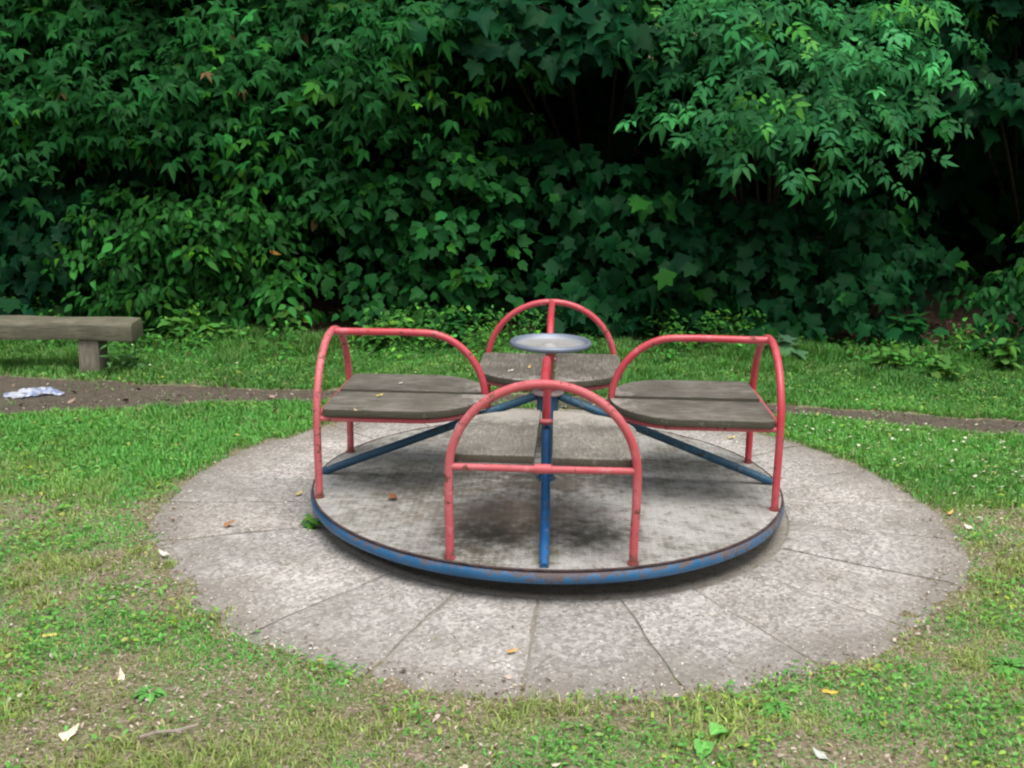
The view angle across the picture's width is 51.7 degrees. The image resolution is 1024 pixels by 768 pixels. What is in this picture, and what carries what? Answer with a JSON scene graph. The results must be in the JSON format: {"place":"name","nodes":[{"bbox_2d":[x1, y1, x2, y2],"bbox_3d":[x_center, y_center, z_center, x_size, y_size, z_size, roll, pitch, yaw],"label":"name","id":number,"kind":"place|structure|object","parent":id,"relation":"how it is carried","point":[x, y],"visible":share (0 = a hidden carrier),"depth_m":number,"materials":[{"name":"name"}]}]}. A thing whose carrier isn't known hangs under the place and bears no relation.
{"place":"outdoors","nodes":[
{"label":"outdoors","id":0,"kind":"place"},
{"bbox_2d":[0,29,1023,767],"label":"lawn ground","id":1,"kind":"structure","parent":0,"point":[804,747],"depth_m":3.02,"materials":[{"name":"green plant"}]},
{"bbox_2d":[39,633,57,636],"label":"fallen leaf","id":2,"kind":"object","parent":1,"relation":"on","point":[50,635],"visible":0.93,"depth_m":3.33,"materials":[{"name":"yellow plant"}]},
{"bbox_2d":[53,723,78,741],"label":"fallen leaf","id":3,"kind":"object","parent":1,"relation":"on","point":[69,733],"visible":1,"depth_m":2.77,"materials":[{"name":"beige plant"}]},
{"bbox_2d":[0,315,142,372],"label":"bench","id":4,"kind":"object","parent":1,"relation":"on","point":[92,335],"visible":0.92,"depth_m":6.90,"materials":[{"name":"wood"}]},
{"bbox_2d":[118,667,124,679],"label":"fallen leaf","id":5,"kind":"object","parent":1,"relation":"on","point":[121,675],"visible":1,"depth_m":3.08,"materials":[{"name":"beige plant"}]},
{"bbox_2d":[99,340,148,372],"bbox_3d":[-2.577,-0.173,7.006,0.134,0.250,0.342,9,15,30],"label":"tall weed","id":6,"kind":"object","parent":1,"relation":"on","point":[123,361],"visible":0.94,"depth_m":7.02,"materials":[{"name":"green plant"}]},
{"bbox_2d":[131,685,165,703],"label":"plantain plant","id":7,"kind":"object","parent":1,"relation":"on","point":[142,692],"visible":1,"depth_m":2.99,"materials":[{"name":"green plant"}]},
{"bbox_2d":[139,724,197,738],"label":"twig","id":8,"kind":"object","parent":1,"relation":"on","point":[156,732],"visible":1,"depth_m":2.78,"materials":[{"name":"brown wood"}]},
{"bbox_2d":[157,317,194,341],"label":"nettle plant","id":9,"kind":"object","parent":1,"relation":"on","point":[178,322],"visible":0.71,"depth_m":7.83,"materials":[{"name":"green plant"}]},
{"bbox_2d":[198,322,239,345],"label":"nettle plant","id":10,"kind":"object","parent":1,"relation":"on","point":[218,331],"visible":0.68,"depth_m":7.78,"materials":[{"name":"green plant"}]},
{"bbox_2d":[274,305,308,337],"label":"nettle plant","id":11,"kind":"object","parent":1,"relation":"on","point":[286,314],"visible":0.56,"depth_m":8.07,"materials":[{"name":"green plant"}]},
{"bbox_2d":[357,319,402,350],"bbox_3d":[-0.965,-0.358,7.852,0.371,0.276,0.283,-4,14,-20],"label":"nettle plant","id":12,"kind":"object","parent":1,"relation":"on","point":[368,338],"visible":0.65,"depth_m":7.80,"materials":[{"name":"green plant"}]},
{"bbox_2d":[439,307,468,348],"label":"nettle plant","id":13,"kind":"object","parent":1,"relation":"on","point":[456,320],"visible":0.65,"depth_m":7.94,"materials":[{"name":"green plant"}]},
{"bbox_2d":[0,0,1023,292],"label":"woodland","id":14,"kind":"object","parent":1,"relation":"on","point":[974,206],"visible":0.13,"depth_m":10.63,"materials":[{"name":"green plant"}]},
{"bbox_2d":[0,339,1023,767],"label":"clover","id":15,"kind":"object","parent":1,"relation":"on","point":[608,725],"visible":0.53,"depth_m":3.38,"materials":[{"name":"green plant"}]},
{"bbox_2d":[0,290,1023,385],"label":"undergrowth","id":16,"kind":"object","parent":1,"relation":"on","point":[169,344],"visible":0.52,"depth_m":7.90,"materials":[{"name":"green plant"}]},
{"bbox_2d":[0,376,1023,435],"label":"dirt path","id":17,"kind":"structure","parent":1,"relation":"on","point":[46,402],"depth_m":6.36,"materials":[{"name":"brown soil"}]},
{"bbox_2d":[3,386,63,398],"bbox_3d":[-2.874,0.045,6.349,0.339,0.058,0.120,-6,15,-27],"label":"plastic wrapper","id":18,"kind":"object","parent":17,"relation":"on","point":[30,392],"visible":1,"depth_m":6.32,"materials":[{"name":"white plastic"}]},
{"bbox_2d":[0,377,1021,433],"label":"stones","id":19,"kind":"object","parent":17,"relation":"on","point":[503,400],"visible":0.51,"depth_m":6.34,"materials":[{"name":"grey stone"}]},
{"bbox_2d":[149,408,972,700],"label":"concrete paving","id":20,"kind":"structure","parent":1,"relation":"on","point":[559,633],"depth_m":3.68,"materials":[{"name":"grey concrete"}]},
{"bbox_2d":[158,549,170,555],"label":"fallen leaf","id":21,"kind":"object","parent":20,"relation":"on","point":[162,553],"visible":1,"depth_m":3.96,"materials":[{"name":"beige plant"}]},
{"bbox_2d":[222,519,234,526],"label":"fallen leaf","id":22,"kind":"object","parent":20,"relation":"on","point":[226,524],"visible":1,"depth_m":4.27,"materials":[{"name":"brown plant"}]},
{"bbox_2d":[300,514,322,529],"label":"grass tuft","id":23,"kind":"object","parent":20,"relation":"on","point":[311,522],"visible":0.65,"depth_m":4.28,"materials":[{"name":"green plant"}]},
{"bbox_2d":[502,647,518,652],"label":"fallen leaf","id":24,"kind":"object","parent":20,"relation":"on","point":[512,650],"visible":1,"depth_m":3.27,"materials":[{"name":"orange plant"}]},
{"bbox_2d":[310,299,784,584],"bbox_3d":[0.150,0.168,4.495,1.998,0.798,1.998,1,13,3],"label":"merry go round","id":25,"kind":"object","parent":20,"relation":"on","point":[614,488],"visible":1,"depth_m":4.20,"materials":[{"name":"blue paint"}]},
{"bbox_2d":[389,492,397,498],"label":"fallen leaf","id":26,"kind":"object","parent":25,"relation":"on","point":[392,496],"visible":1,"depth_m":4.25,"materials":[{"name":"brown plant"}]},
{"bbox_2d":[137,404,980,709],"bbox_3d":[0.175,0.513,4.659,3.485,0.022,3.499,1,13,0],"label":"grit","id":27,"kind":"object","parent":20,"relation":"on","point":[609,606],"visible":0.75,"depth_m":3.60,"materials":[{"name":"grey gravel"}]},
{"bbox_2d":[132,344,1021,518],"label":"daisies","id":28,"kind":"object","parent":1,"relation":"on","point":[889,452],"visible":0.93,"depth_m":5.55,"materials":[{"name":"white plant"}]},
{"bbox_2d":[693,722,729,759],"bbox_3d":[0.516,0.942,2.820,0.092,0.039,0.162,11,16,37],"label":"dock plant","id":29,"kind":"object","parent":1,"relation":"on","point":[698,746],"visible":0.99,"depth_m":2.79,"materials":[{"name":"green plant"}]},
{"bbox_2d":[757,700,795,718],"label":"dandelion plant","id":30,"kind":"object","parent":1,"relation":"on","point":[770,708],"visible":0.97,"depth_m":2.98,"materials":[{"name":"green plant"}]},
{"bbox_2d":[764,332,808,362],"bbox_3d":[1.996,-0.256,7.719,0.357,0.252,0.296,1,13,0],"label":"tall weed","id":31,"kind":"object","parent":1,"relation":"on","point":[785,342],"visible":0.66,"depth_m":7.67,"materials":[{"name":"green plant"}]},
{"bbox_2d":[812,746,833,762],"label":"fallen leaf","id":32,"kind":"object","parent":1,"relation":"on","point":[820,755],"visible":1,"depth_m":2.75,"materials":[{"name":"white plant"}]},
{"bbox_2d":[820,689,838,693],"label":"fallen leaf","id":33,"kind":"object","parent":1,"relation":"on","point":[828,691],"visible":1,"depth_m":3.08,"materials":[{"name":"yellow plant"}]},
{"bbox_2d":[869,346,909,370],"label":"nettle plant","id":34,"kind":"object","parent":1,"relation":"on","point":[895,358],"visible":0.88,"depth_m":7.41,"materials":[{"name":"green plant"}]},
{"bbox_2d":[921,354,969,380],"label":"nettle plant","id":35,"kind":"object","parent":1,"relation":"on","point":[939,367],"visible":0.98,"depth_m":7.27,"materials":[{"name":"green plant"}]},
{"bbox_2d":[983,656,1023,681],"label":"dandelion plant","id":36,"kind":"object","parent":1,"relation":"on","point":[1015,662],"visible":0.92,"depth_m":3.22,"materials":[{"name":"green plant"}]},
{"bbox_2d":[989,336,1022,370],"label":"nettle plant","id":37,"kind":"object","parent":1,"relation":"on","point":[1001,352],"visible":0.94,"depth_m":7.59,"materials":[{"name":"green plant"}]},
{"bbox_2d":[1,124,1023,362],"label":"forest floor","id":38,"kind":"structure","parent":0,"point":[334,304],"depth_m":9.34,"materials":[{"name":"green soil"}]},
{"bbox_2d":[0,118,216,316],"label":"sycamore shrub","id":39,"kind":"object","parent":38,"relation":"on","point":[26,240],"visible":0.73,"depth_m":8.32,"materials":[{"name":"green plant"}]},
{"bbox_2d":[35,154,355,330],"bbox_3d":[-2.469,-1.100,8.315,2.557,1.390,1.453,1,13,0],"label":"dogwood shrub","id":40,"kind":"object","parent":38,"relation":"on","point":[218,254],"visible":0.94,"depth_m":8.07,"materials":[{"name":"green plant"}]},
{"bbox_2d":[0,0,429,293],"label":"maple tree","id":41,"kind":"object","parent":38,"relation":"on","point":[57,103],"visible":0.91,"depth_m":7.99,"materials":[{"name":"green plant"}]},
{"bbox_2d":[250,65,553,327],"bbox_3d":[-0.981,-1.515,8.389,2.622,2.170,1.392,4,13,12],"label":"hazel shrub","id":42,"kind":"object","parent":38,"relation":"on","point":[364,199],"visible":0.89,"depth_m":8.16,"materials":[{"name":"green plant"}]},
{"bbox_2d":[262,0,586,295],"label":"field maple","id":43,"kind":"object","parent":38,"relation":"on","point":[351,46],"visible":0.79,"depth_m":7.84,"materials":[{"name":"green plant"}]},
{"bbox_2d":[403,0,807,241],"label":"norway maple","id":44,"kind":"object","parent":38,"relation":"on","point":[607,24],"visible":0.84,"depth_m":7.75,"materials":[{"name":"green plant"}]},
{"bbox_2d":[468,137,756,341],"bbox_3d":[0.689,-1.180,8.517,2.486,1.564,1.666,1,13,0],"label":"sycamore sapling","id":45,"kind":"object","parent":38,"relation":"on","point":[605,300],"visible":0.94,"depth_m":8.24,"materials":[{"name":"green plant"}]},
{"bbox_2d":[622,304,652,339],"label":"nettle plant","id":46,"kind":"object","parent":38,"relation":"on","point":[641,330],"visible":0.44,"depth_m":8.32,"materials":[{"name":"green plant"}]},
{"bbox_2d":[686,320,719,345],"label":"nettle plant","id":47,"kind":"object","parent":38,"relation":"on","point":[711,326],"visible":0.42,"depth_m":8.07,"materials":[{"name":"green plant"}]},
{"bbox_2d":[581,0,998,300],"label":"box elder","id":48,"kind":"object","parent":38,"relation":"on","point":[728,31],"visible":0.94,"depth_m":7.56,"materials":[{"name":"green plant"}]},
{"bbox_2d":[620,148,979,346],"bbox_3d":[2.308,-1.177,8.640,2.825,1.548,1.970,1,13,0],"label":"sycamore shrub","id":49,"kind":"object","parent":38,"relation":"on","point":[864,265],"visible":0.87,"depth_m":8.31,"materials":[{"name":"green plant"}]},
{"bbox_2d":[886,312,931,349],"bbox_3d":[3.029,-0.383,8.071,0.329,0.366,0.351,-9,16,-37],"label":"nettle plant","id":50,"kind":"object","parent":38,"relation":"on","point":[911,325],"visible":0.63,"depth_m":8.03,"materials":[{"name":"green plant"}]},
{"bbox_2d":[871,0,1023,272],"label":"dark maple","id":51,"kind":"object","parent":38,"relation":"on","point":[1001,99],"visible":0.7,"depth_m":8.31,"materials":[{"name":"green plant"}]},
{"bbox_2d":[931,222,1023,361],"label":"elder shrub","id":52,"kind":"object","parent":38,"relation":"on","point":[1011,283],"visible":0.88,"depth_m":8.03,"materials":[{"name":"green plant"}]}
]}

